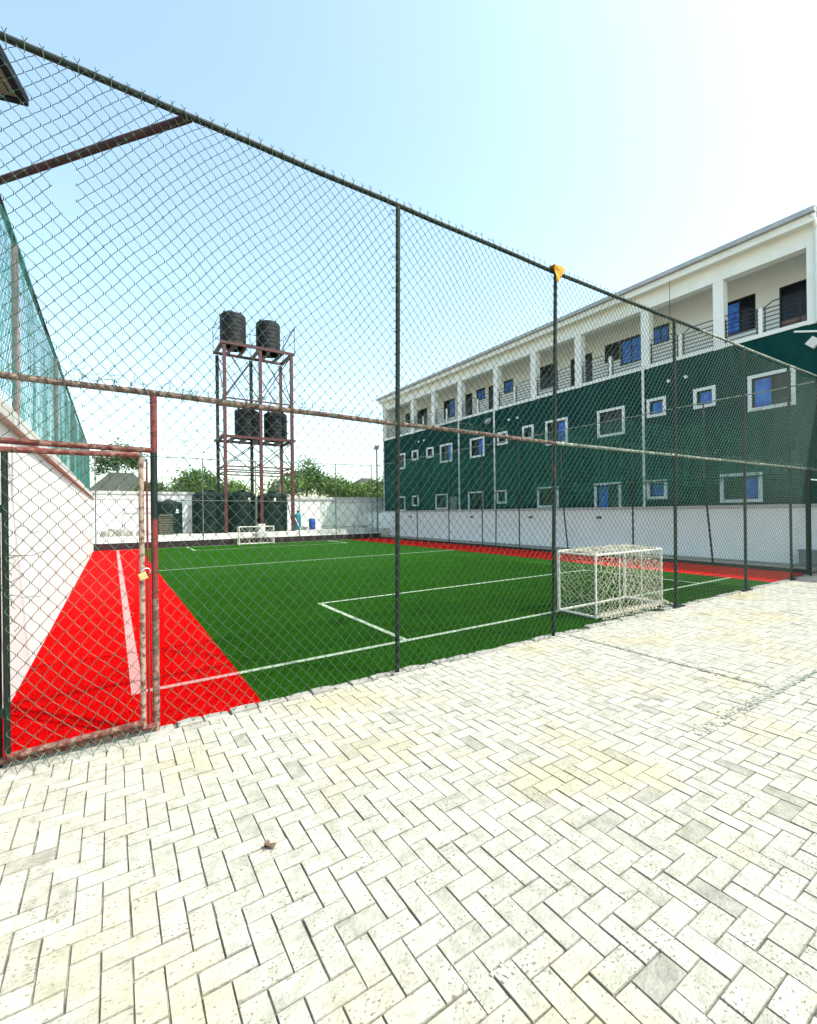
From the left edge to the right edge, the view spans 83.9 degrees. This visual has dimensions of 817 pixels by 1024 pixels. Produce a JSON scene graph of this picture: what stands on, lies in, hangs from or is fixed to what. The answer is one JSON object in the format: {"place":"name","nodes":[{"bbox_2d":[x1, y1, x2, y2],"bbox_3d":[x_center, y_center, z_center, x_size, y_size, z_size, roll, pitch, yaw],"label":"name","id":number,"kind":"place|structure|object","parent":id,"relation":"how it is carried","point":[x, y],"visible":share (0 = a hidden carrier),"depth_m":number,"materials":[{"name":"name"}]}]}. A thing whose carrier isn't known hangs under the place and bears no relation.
{"place":"outdoors","nodes":[
{"label":"outdoors","id":0,"kind":"place"},
{"bbox_2d":[90,472,137,491],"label":"house","id":1,"kind":"structure","parent":0,"point":[131,480],"depth_m":48.62,"materials":[{"name":"white paint"}]},
{"bbox_2d":[3,549,261,755],"bbox_3d":[-7.528,1.648,11.872,1.750,0.001,20.565,-1,0,-33],"label":"red turf border","id":2,"kind":"object","parent":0,"point":[96,572],"visible":0.51,"depth_m":4.84,"materials":[{"name":"red plastic"}]},
{"bbox_2d":[3,589,261,755],"bbox_3d":[-3.892,1.592,6.279,1.778,0.024,7.185,-1,0,-33],"label":"red turf pile","id":3,"kind":"object","parent":2,"relation":"on","point":[126,660],"visible":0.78,"depth_m":4.29,"materials":[{"name":"red plastic"}]},
{"bbox_2d":[116,549,239,694],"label":"pitch lines","id":4,"kind":"object","parent":2,"relation":"on","point":[131,656],"visible":0.73,"depth_m":5.14,"materials":[{"name":"white paint"}]},
{"bbox_2d":[332,478,370,496],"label":"house","id":5,"kind":"structure","parent":0,"point":[364,480],"depth_m":50.59,"materials":[{"name":"white paint"}]},
{"bbox_2d":[0,574,816,1023],"bbox_3d":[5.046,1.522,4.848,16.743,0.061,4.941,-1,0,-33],"label":"paving","id":6,"kind":"structure","parent":0,"point":[552,763],"depth_m":2.10,"materials":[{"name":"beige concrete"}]},
{"bbox_2d":[0,724,174,775],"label":"gate threshold","id":7,"kind":"object","parent":6,"relation":"on","point":[166,730],"visible":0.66,"depth_m":3.00,"materials":[{"name":"grey concrete"}]},
{"bbox_2d":[263,839,275,849],"bbox_3d":[-0.647,1.545,2.115,0.060,0.024,0.055,-1,0,-16],"label":"dry leaf","id":8,"kind":"object","parent":6,"relation":"on","point":[269,844],"visible":1,"depth_m":2.11,"materials":[{"name":"brown plant"}]},
{"bbox_2d":[177,572,816,727],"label":"paving edging","id":9,"kind":"object","parent":6,"relation":"on","point":[242,708],"visible":0.5,"depth_m":4.41,"materials":[{"name":"grey concrete"}]},
{"bbox_2d":[0,26,816,767],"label":"chain link fence","id":10,"kind":"object","parent":9,"relation":"on","point":[178,120],"visible":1,"depth_m":4.31,"materials":[{"name":"grey metal"}]},
{"bbox_2d":[0,446,153,778],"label":"gate","id":11,"kind":"structure","parent":10,"relation":"attached to","point":[5,712],"depth_m":2.94,"materials":[{"name":"metal"}]},
{"bbox_2d":[138,568,150,580],"bbox_3d":[-1.830,0.430,3.155,0.080,0.086,0.020,-1,0,-33],"label":"padlock","id":12,"kind":"object","parent":11,"relation":"hanging from","point":[142,576],"visible":1,"depth_m":3.14,"materials":[{"name":"gold metal"}]},
{"bbox_2d":[549,264,564,281],"bbox_3d":[1.880,-2.928,5.667,0.297,0.230,0.149,-1,0,-33],"label":"rag","id":13,"kind":"object","parent":10,"relation":"attached to","point":[558,270],"visible":0.93,"depth_m":5.57,"materials":[{"name":"yellow fabric"}]},
{"bbox_2d":[190,575,813,735],"bbox_3d":[4.435,1.502,5.967,13.001,0.013,2.252,-1,0,-33],"label":"grit","id":14,"kind":"object","parent":6,"relation":"on","point":[700,734],"visible":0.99,"depth_m":3.80,"materials":[{"name":"grey gravel"}]},
{"bbox_2d":[490,959,515,989],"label":"paver chips","id":15,"kind":"object","parent":6,"relation":"on","point":[504,979],"visible":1,"depth_m":1.51,"materials":[{"name":"white stone"}]},
{"bbox_2d":[571,635,816,717],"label":"paving joint stain","id":16,"kind":"object","parent":6,"relation":"on","point":[780,689],"visible":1,"depth_m":3.97,"materials":[{"name":"grey concrete"}]},
{"bbox_2d":[0,0,816,496],"label":"sky","id":17,"kind":"structure","parent":0,"point":[617,145],"materials":[{"name":"blue"}]},
{"bbox_2d":[145,539,770,701],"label":"green turf","id":18,"kind":"structure","parent":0,"point":[190,556],"depth_m":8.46,"materials":[{"name":"green plastic"}]},
{"bbox_2d":[237,526,273,544],"bbox_3d":[-7.917,1.186,23.627,1.823,0.940,0.410,-1,0,-33],"label":"football goal","id":19,"kind":"object","parent":18,"relation":"on","point":[239,537],"visible":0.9,"depth_m":23.60,"materials":[{"name":"white paint"}]},
{"bbox_2d":[159,539,728,673],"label":"pitch lines","id":20,"kind":"object","parent":18,"relation":"on","point":[338,653],"visible":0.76,"depth_m":6.36,"materials":[{"name":"white paint"}]},
{"bbox_2d":[557,543,673,619],"bbox_3d":[3.308,1.018,7.165,1.946,1.000,0.865,-1,0,-33],"label":"football goal","id":21,"kind":"object","parent":18,"relation":"on","point":[640,547],"visible":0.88,"depth_m":6.94,"materials":[{"name":"white paint"}]},
{"bbox_2d":[350,538,803,581],"bbox_3d":[2.985,1.533,18.707,2.130,0.001,20.565,-1,0,-33],"label":"red turf border","id":22,"kind":"object","parent":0,"point":[480,550],"visible":0.62,"depth_m":13.89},
{"bbox_2d":[375,205,816,511],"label":"apartment block","id":23,"kind":"structure","parent":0,"point":[756,290],"depth_m":16.57,"materials":[{"name":"green paint"}]},
{"bbox_2d":[400,496,404,510],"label":"window","id":24,"kind":"structure","parent":23,"relation":"in","point":[402,504],"depth_m":30.46,"materials":[{"name":"grey glass"}]},
{"bbox_2d":[400,453,405,468],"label":"window","id":25,"kind":"structure","parent":23,"relation":"in","point":[402,462],"depth_m":30.44,"materials":[{"name":"white glass"}]},
{"bbox_2d":[405,413,409,422],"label":"window","id":26,"kind":"structure","parent":23,"relation":"in","point":[408,421],"depth_m":32.45,"materials":[{"name":"black glass"}]},
{"bbox_2d":[412,450,417,460],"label":"window","id":27,"kind":"structure","parent":23,"relation":"in","point":[416,454],"depth_m":29.07,"materials":[{"name":"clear glass"}]},
{"bbox_2d":[412,495,418,505],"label":"window","id":28,"kind":"structure","parent":23,"relation":"in","point":[418,495],"depth_m":29.05,"materials":[{"name":"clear glass"}]},
{"bbox_2d":[417,408,427,424],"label":"window","id":29,"kind":"structure","parent":23,"relation":"in","point":[422,413],"depth_m":31.02,"materials":[{"name":"black glass"}]},
{"bbox_2d":[426,447,433,457],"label":"window","id":30,"kind":"structure","parent":23,"relation":"in","point":[430,448],"depth_m":27.69,"materials":[{"name":"clear glass"}]},
{"bbox_2d":[435,494,447,509],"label":"window","id":31,"kind":"structure","parent":23,"relation":"in","point":[445,500],"depth_m":26.81,"materials":[{"name":"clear glass"}]},
{"bbox_2d":[440,443,452,462],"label":"window","id":32,"kind":"structure","parent":23,"relation":"in","point":[444,449],"depth_m":26.39,"materials":[{"name":"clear glass"}]},
{"bbox_2d":[444,398,454,418],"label":"window","id":33,"kind":"structure","parent":23,"relation":"in","point":[447,402],"depth_m":28.43,"materials":[{"name":"clear glass"}]},
{"bbox_2d":[465,393,471,415],"bbox_3d":[3.532,-6.103,27.012,0.080,1.778,0.880,-1,0,-33],"label":"door","id":34,"kind":"structure","parent":23,"relation":"in","point":[469,395],"depth_m":26.98,"materials":[{"name":"black wood"}]},
{"bbox_2d":[468,491,482,509],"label":"window","id":35,"kind":"structure","parent":23,"relation":"in","point":[479,501],"depth_m":24.38,"materials":[{"name":"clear glass"}]},
{"bbox_2d":[470,436,484,457],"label":"window","id":36,"kind":"structure","parent":23,"relation":"in","point":[475,449],"depth_m":24.13,"materials":[{"name":"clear glass"}]},
{"bbox_2d":[476,387,484,399],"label":"window","id":37,"kind":"structure","parent":23,"relation":"in","point":[478,391],"depth_m":26.04,"materials":[{"name":"blue glass"}]},
{"bbox_2d":[489,385,493,409],"bbox_3d":[4.635,-6.121,25.314,0.080,1.788,0.410,-1,0,-33],"label":"door","id":38,"kind":"structure","parent":23,"relation":"in","point":[490,390],"depth_m":25.35,"materials":[{"name":"black wood"}]},
{"bbox_2d":[497,490,506,503],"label":"window","id":39,"kind":"structure","parent":23,"relation":"in","point":[502,498],"depth_m":22.63,"materials":[{"name":"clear glass"}]},
{"bbox_2d":[497,431,507,445],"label":"window","id":40,"kind":"structure","parent":23,"relation":"in","point":[506,442],"depth_m":22.53,"materials":[{"name":"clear glass"}]},
{"bbox_2d":[504,379,512,393],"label":"window","id":41,"kind":"structure","parent":23,"relation":"in","point":[506,383],"depth_m":24.20,"materials":[{"name":"blue glass"}]},
{"bbox_2d":[522,424,533,437],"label":"window","id":42,"kind":"structure","parent":23,"relation":"in","point":[531,426],"depth_m":21.17,"materials":[{"name":"white glass"}]},
{"bbox_2d":[537,486,558,507],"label":"window","id":43,"kind":"structure","parent":23,"relation":"in","point":[549,496],"depth_m":20.34,"materials":[{"name":"grey glass"}]},
{"bbox_2d":[540,363,557,389],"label":"window","id":44,"kind":"structure","parent":23,"relation":"in","point":[546,368],"depth_m":22.13,"materials":[{"name":"black glass"}]},
{"bbox_2d":[545,417,567,445],"bbox_3d":[6.471,-3.490,19.783,0.160,1.080,1.170,-1,0,-33],"label":"window","id":45,"kind":"structure","parent":23,"relation":"in","point":[560,422],"depth_m":19.74,"materials":[{"name":"blue glass"}]},
{"bbox_2d":[570,358,574,385],"bbox_3d":[7.576,-6.133,20.791,0.080,1.738,0.320,-1,0,-33],"label":"door","id":46,"kind":"structure","parent":23,"relation":"in","point":[573,362],"depth_m":20.86,"materials":[{"name":"black wood"}]},
{"bbox_2d":[585,353,592,381],"bbox_3d":[7.971,-6.138,20.183,0.080,1.738,0.490,-1,0,-33],"label":"door","id":47,"kind":"structure","parent":23,"relation":"in","point":[586,357],"depth_m":20.17,"materials":[{"name":"black wood"}]},
{"bbox_2d":[594,482,621,506],"bbox_3d":[7.810,-0.586,17.773,0.160,1.120,1.140,-1,0,-33],"label":"window","id":48,"kind":"structure","parent":23,"relation":"in","point":[600,495],"depth_m":17.79,"materials":[{"name":"blue glass"}]},
{"bbox_2d":[597,406,624,437],"bbox_3d":[7.872,-3.472,17.628,0.160,1.070,1.150,-1,0,-33],"label":"window","id":49,"kind":"structure","parent":23,"relation":"in","point":[622,425],"depth_m":17.63,"materials":[{"name":"grey glass"}]},
{"bbox_2d":[605,341,619,362],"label":"window","id":50,"kind":"structure","parent":23,"relation":"in","point":[607,348],"depth_m":19.16,"materials":[{"name":"black glass"}]},
{"bbox_2d":[620,334,640,365],"bbox_3d":[9.073,-6.575,18.481,0.080,1.070,0.950,-1,0,-33],"label":"window","id":51,"kind":"structure","parent":23,"relation":"in","point":[636,338],"depth_m":18.51,"materials":[{"name":"blue glass"}]},
{"bbox_2d":[646,396,665,417],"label":"window","id":52,"kind":"structure","parent":23,"relation":"in","point":[661,404],"depth_m":16.16,"materials":[{"name":"blue glass"}]},
{"bbox_2d":[647,479,666,498],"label":"window","id":53,"kind":"structure","parent":23,"relation":"in","point":[656,487],"depth_m":16.19,"materials":[{"name":"blue glass"}]},
{"bbox_2d":[653,323,668,344],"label":"window","id":54,"kind":"structure","parent":23,"relation":"in","point":[663,326],"depth_m":17.47,"materials":[{"name":"blue glass"}]},
{"bbox_2d":[693,385,715,409],"bbox_3d":[9.682,-3.730,14.841,0.160,0.660,0.660,-1,0,-33],"label":"window","id":55,"kind":"structure","parent":23,"relation":"in","point":[694,390],"depth_m":14.86,"materials":[{"name":"blue glass"}]},
{"bbox_2d":[720,472,762,502],"bbox_3d":[10.255,-0.747,14.009,0.160,0.900,1.120,-1,0,-33],"label":"window","id":56,"kind":"structure","parent":23,"relation":"in","point":[734,482],"depth_m":14.03,"materials":[{"name":"blue glass"}]},
{"bbox_2d":[728,293,755,335],"bbox_3d":[11.152,-6.591,15.283,0.080,1.150,0.900,-1,0,-33],"label":"window","id":57,"kind":"structure","parent":23,"relation":"in","point":[749,301],"depth_m":15.24,"materials":[{"name":"blue glass"}]},
{"bbox_2d":[747,366,795,411],"bbox_3d":[10.657,-3.572,13.344,0.160,1.080,1.150,-1,0,-33],"label":"window","id":58,"kind":"structure","parent":23,"relation":"in","point":[794,370],"depth_m":13.38,"materials":[{"name":"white glass"}]},
{"bbox_2d":[779,279,806,327],"bbox_3d":[11.934,-6.197,14.088,0.080,1.758,0.690,-1,0,-33],"label":"door","id":59,"kind":"structure","parent":23,"relation":"in","point":[801,285],"depth_m":14.10,"materials":[{"name":"black glass"}]},
{"label":"ground","id":60,"kind":"structure","parent":0,"visible":0},
{"bbox_2d":[0,44,28,106],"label":"neighbour house","id":61,"kind":"structure","parent":60,"relation":"on","point":[13,83],"depth_m":7.33,"materials":[{"name":"brown paint"}]},
{"bbox_2d":[0,396,93,708],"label":"boundary wall","id":62,"kind":"structure","parent":60,"relation":"on","point":[39,582],"depth_m":5.23,"materials":[{"name":"white paint"}]},
{"bbox_2d":[0,195,89,490],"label":"chain link fence","id":63,"kind":"object","parent":62,"relation":"on","point":[14,322],"visible":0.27,"depth_m":5.80,"materials":[{"name":"metal"}]},
{"bbox_2d":[0,203,89,489],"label":"shade net","id":64,"kind":"object","parent":63,"relation":"hanging from","point":[78,473],"visible":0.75,"depth_m":5.82,"materials":[{"name":"teal fabric"}]},
{"bbox_2d":[89,438,148,490],"bbox_3d":[-21.673,-1.963,33.808,4.312,7.768,3.322,-1,0,-17],"label":"tree","id":65,"kind":"object","parent":60,"relation":"on","point":[113,464],"visible":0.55,"depth_m":33.56,"materials":[{"name":"green plant"}]},
{"bbox_2d":[129,478,173,491],"bbox_3d":[-21.429,-0.555,38.664,3.368,4.959,3.876,-1,0,25],"label":"tree","id":66,"kind":"object","parent":60,"relation":"on","point":[159,488],"visible":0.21,"depth_m":38.43,"materials":[{"name":"green plant"}]},
{"bbox_2d":[165,465,236,493],"bbox_3d":[-16.032,-0.892,35.107,5.667,5.508,4.268,-1,0,-33],"label":"tree","id":67,"kind":"object","parent":60,"relation":"on","point":[197,477],"visible":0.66,"depth_m":34.32,"materials":[{"name":"green plant"}]},
{"bbox_2d":[93,533,380,550],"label":"kerb","id":68,"kind":"structure","parent":60,"relation":"on","point":[162,544],"depth_m":23.04,"materials":[{"name":"paint"}]},
{"bbox_2d":[90,456,379,543],"bbox_3d":[-7.883,-0.709,23.978,14.666,4.171,0.075,-1,0,-33],"label":"chain link fence","id":69,"kind":"object","parent":68,"relation":"on","point":[202,500],"visible":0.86,"depth_m":23.35,"materials":[{"name":"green metal"}]},
{"bbox_2d":[320,502,378,533],"bbox_3d":[-3.409,0.333,26.943,3.850,1.850,0.064,-1,0,-33],"label":"shade net","id":70,"kind":"object","parent":69,"relation":"attached to","point":[331,509],"visible":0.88,"depth_m":26.61,"materials":[{"name":"white fabric"}]},
{"bbox_2d":[91,491,383,534],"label":"boundary wall","id":71,"kind":"structure","parent":60,"relation":"on","point":[118,509],"depth_m":26.11,"materials":[{"name":"white paint"}]},
{"bbox_2d":[223,475,259,493],"bbox_3d":[-14.183,-0.572,36.965,3.930,4.827,3.147,-1,0,6],"label":"tree","id":72,"kind":"object","parent":60,"relation":"on","point":[241,486],"visible":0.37,"depth_m":36.58,"materials":[{"name":"green plant"}]},
{"bbox_2d":[93,527,389,543],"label":"raised terrace","id":73,"kind":"structure","parent":60,"relation":"on","point":[174,537],"depth_m":23.81,"materials":[{"name":"white concrete"}]},
{"bbox_2d":[100,531,115,536],"bbox_3d":[-14.299,1.034,21.680,0.580,0.278,0.546,-1,0,28],"label":"stone slab","id":74,"kind":"object","parent":73,"relation":"on","point":[107,533],"depth_m":21.49,"materials":[{"name":"white stone"}]},
{"bbox_2d":[107,528,124,535],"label":"stone slab","id":75,"kind":"structure","parent":73,"relation":"on","point":[115,530],"depth_m":22.26,"materials":[{"name":"white stone"}]},
{"bbox_2d":[118,530,133,535],"bbox_3d":[-13.793,1.022,22.165,0.679,0.290,0.561,-1,0,-33],"label":"stone slab","id":76,"kind":"object","parent":73,"relation":"on","point":[122,532],"depth_m":21.96,"materials":[{"name":"white stone"}]},
{"bbox_2d":[158,514,172,534],"bbox_3d":[-12.334,0.632,23.108,0.650,1.019,0.500,-1,0,-33],"label":"sign","id":77,"kind":"object","parent":73,"relation":"on","point":[166,520],"visible":0.89,"depth_m":22.91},
{"bbox_2d":[158,499,182,533],"bbox_3d":[-12.810,0.235,24.293,1.320,1.845,1.320,-1,0,-33],"label":"water tank","id":78,"kind":"object","parent":73,"relation":"on","point":[166,507],"visible":0.52,"depth_m":23.86,"materials":[{"name":"black plastic"}]},
{"bbox_2d":[192,490,223,533],"bbox_3d":[-10.876,-0.043,24.836,1.720,2.358,1.720,-1,0,-33],"label":"water tank","id":79,"kind":"object","parent":73,"relation":"on","point":[210,507],"visible":0.75,"depth_m":24.11,"materials":[{"name":"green plastic"}]},
{"bbox_2d":[228,490,256,531],"bbox_3d":[-9.435,-0.069,25.737,1.600,2.378,1.601,-1,0,-33],"label":"water tank","id":80,"kind":"object","parent":73,"relation":"on","point":[241,512],"visible":0.73,"depth_m":25.05,"materials":[{"name":"black plastic"}]},
{"bbox_2d":[212,313,295,532],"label":"water tower","id":81,"kind":"structure","parent":73,"relation":"on","point":[259,442],"depth_m":25.82,"materials":[{"name":"metal"}]},
{"bbox_2d":[220,310,245,351],"bbox_3d":[-9.792,-10.141,25.384,1.360,1.999,1.360,-1,0,-33],"label":"water tank","id":82,"kind":"object","parent":81,"relation":"on","point":[229,333],"visible":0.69,"depth_m":24.83,"materials":[{"name":"black plastic"}]},
{"bbox_2d":[234,408,258,440],"bbox_3d":[-9.174,-5.019,25.804,1.320,1.742,1.320,-1,0,-33],"label":"water tank","id":83,"kind":"object","parent":81,"relation":"on","point":[240,423],"visible":0.76,"depth_m":25.26,"materials":[{"name":"black plastic"}]},
{"bbox_2d":[256,319,279,357],"bbox_3d":[-8.165,-10.133,26.442,1.360,1.948,1.360,-1,0,-33],"label":"water tank","id":84,"kind":"object","parent":81,"relation":"on","point":[267,333],"visible":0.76,"depth_m":25.88,"materials":[{"name":"black plastic"}]},
{"bbox_2d":[264,411,286,442],"bbox_3d":[-7.808,-5.034,26.692,1.320,1.742,1.320,-1,0,-33],"label":"water tank","id":85,"kind":"object","parent":81,"relation":"on","point":[271,420],"visible":0.81,"depth_m":26.13,"materials":[{"name":"black plastic"}]},
{"bbox_2d":[257,524,265,536],"bbox_3d":[-7.825,0.981,24.224,0.390,0.690,0.240,-1,0,-33],"label":"white box","id":86,"kind":"object","parent":73,"relation":"on","point":[260,530],"visible":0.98,"depth_m":24.13,"materials":[{"name":"white plastic"}]},
{"bbox_2d":[257,491,287,530],"bbox_3d":[-7.981,-0.064,26.676,1.700,2.337,1.711,-1,0,-33],"label":"water tank","id":87,"kind":"object","parent":73,"relation":"on","point":[272,497],"visible":0.66,"depth_m":26.00,"materials":[{"name":"black plastic"}]},
{"bbox_2d":[295,510,300,529],"bbox_3d":[-6.735,0.496,27.703,0.400,1.190,0.396,-1,0,-33],"label":"gas cylinder","id":88,"kind":"object","parent":73,"relation":"on","point":[296,524],"visible":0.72,"depth_m":27.54,"materials":[{"name":"teal paint"}]},
{"bbox_2d":[309,518,314,529],"bbox_3d":[-5.977,0.740,28.194,0.430,0.685,0.430,-1,0,-33],"label":"drum","id":89,"kind":"object","parent":73,"relation":"on","point":[311,523],"visible":0.91,"depth_m":28.02,"materials":[{"name":"blue plastic"}]},
{"bbox_2d":[374,445,378,531],"bbox_3d":[-1.946,-1.323,28.031,0.280,5.630,0.245,-1,0,-33],"label":"floodlight pole","id":90,"kind":"object","parent":73,"relation":"on","point":[377,448],"visible":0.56,"depth_m":28.09,"materials":[{"name":"grey metal"}]},
{"bbox_2d":[256,472,313,496],"bbox_3d":[-9.528,-0.744,35.501,4.498,5.066,3.873,-1,0,-33],"label":"tree","id":91,"kind":"object","parent":60,"relation":"on","point":[287,487],"visible":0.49,"depth_m":35.06,"materials":[{"name":"green plant"}]},
{"bbox_2d":[283,455,331,496],"bbox_3d":[-8.374,-1.518,37.948,5.157,6.591,4.364,-1,0,-33],"label":"tree","id":92,"kind":"object","parent":60,"relation":"on","point":[312,478],"visible":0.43,"depth_m":37.60,"materials":[{"name":"green plant"}]},
{"bbox_2d":[310,473,356,496],"bbox_3d":[-6.280,-0.834,38.422,4.338,5.175,3.833,-1,0,-33],"label":"tree","id":93,"kind":"object","parent":60,"relation":"on","point":[338,490],"visible":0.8,"depth_m":37.74,"materials":[{"name":"green plant"}]},
{"bbox_2d":[327,474,360,496],"bbox_3d":[-5.990,-0.868,39.666,3.979,5.238,3.246,-1,0,-14],"label":"tree","id":94,"kind":"object","parent":60,"relation":"on","point":[350,484],"visible":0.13,"depth_m":39.21,"materials":[{"name":"green plant"}]},
{"bbox_2d":[349,478,383,497],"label":"tree","id":95,"kind":"object","parent":60,"relation":"on","point":[365,489],"visible":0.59,"depth_m":40.08,"materials":[{"name":"green plant"}]},
{"bbox_2d":[370,476,383,497],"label":"tree","id":96,"kind":"object","parent":60,"relation":"on","point":[380,482],"visible":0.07,"depth_m":41.98,"materials":[{"name":"green plant"}]},
{"bbox_2d":[362,504,816,563],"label":"boundary wall","id":97,"kind":"structure","parent":60,"relation":"on","point":[443,526],"depth_m":15.74,"materials":[{"name":"paint"}]},
{"bbox_2d":[380,537,805,572],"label":"side kerb","id":98,"kind":"structure","parent":60,"relation":"on","point":[702,563],"depth_m":13.68,"materials":[{"name":"paint"}]},
{"bbox_2d":[380,381,814,566],"bbox_3d":[3.871,-0.765,19.335,0.066,4.476,20.711,-1,0,-33],"label":"chain link fence","id":99,"kind":"object","parent":98,"relation":"on","point":[561,487],"visible":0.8,"depth_m":15.23,"materials":[{"name":"grey metal"}]},
{"bbox_2d":[530,450,799,493],"bbox_3d":[7.150,-1.099,14.521,0.191,0.775,8.460,-1,0,-33],"label":"shade net","id":100,"kind":"object","parent":99,"relation":"attached to","point":[656,477],"visible":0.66,"depth_m":13.32,"materials":[{"name":"teal fabric"}]},
{"bbox_2d":[381,535,816,573],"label":"side strip","id":101,"kind":"object","parent":60,"relation":"on","point":[665,557],"visible":0.25,"depth_m":13.96,"materials":[{"name":"red turf"}]},
{"bbox_2d":[797,549,816,565],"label":"utility box","id":102,"kind":"object","parent":101,"relation":"on","point":[804,559],"visible":0.37,"depth_m":11.47,"materials":[{"name":"grey metal"}]}
]}

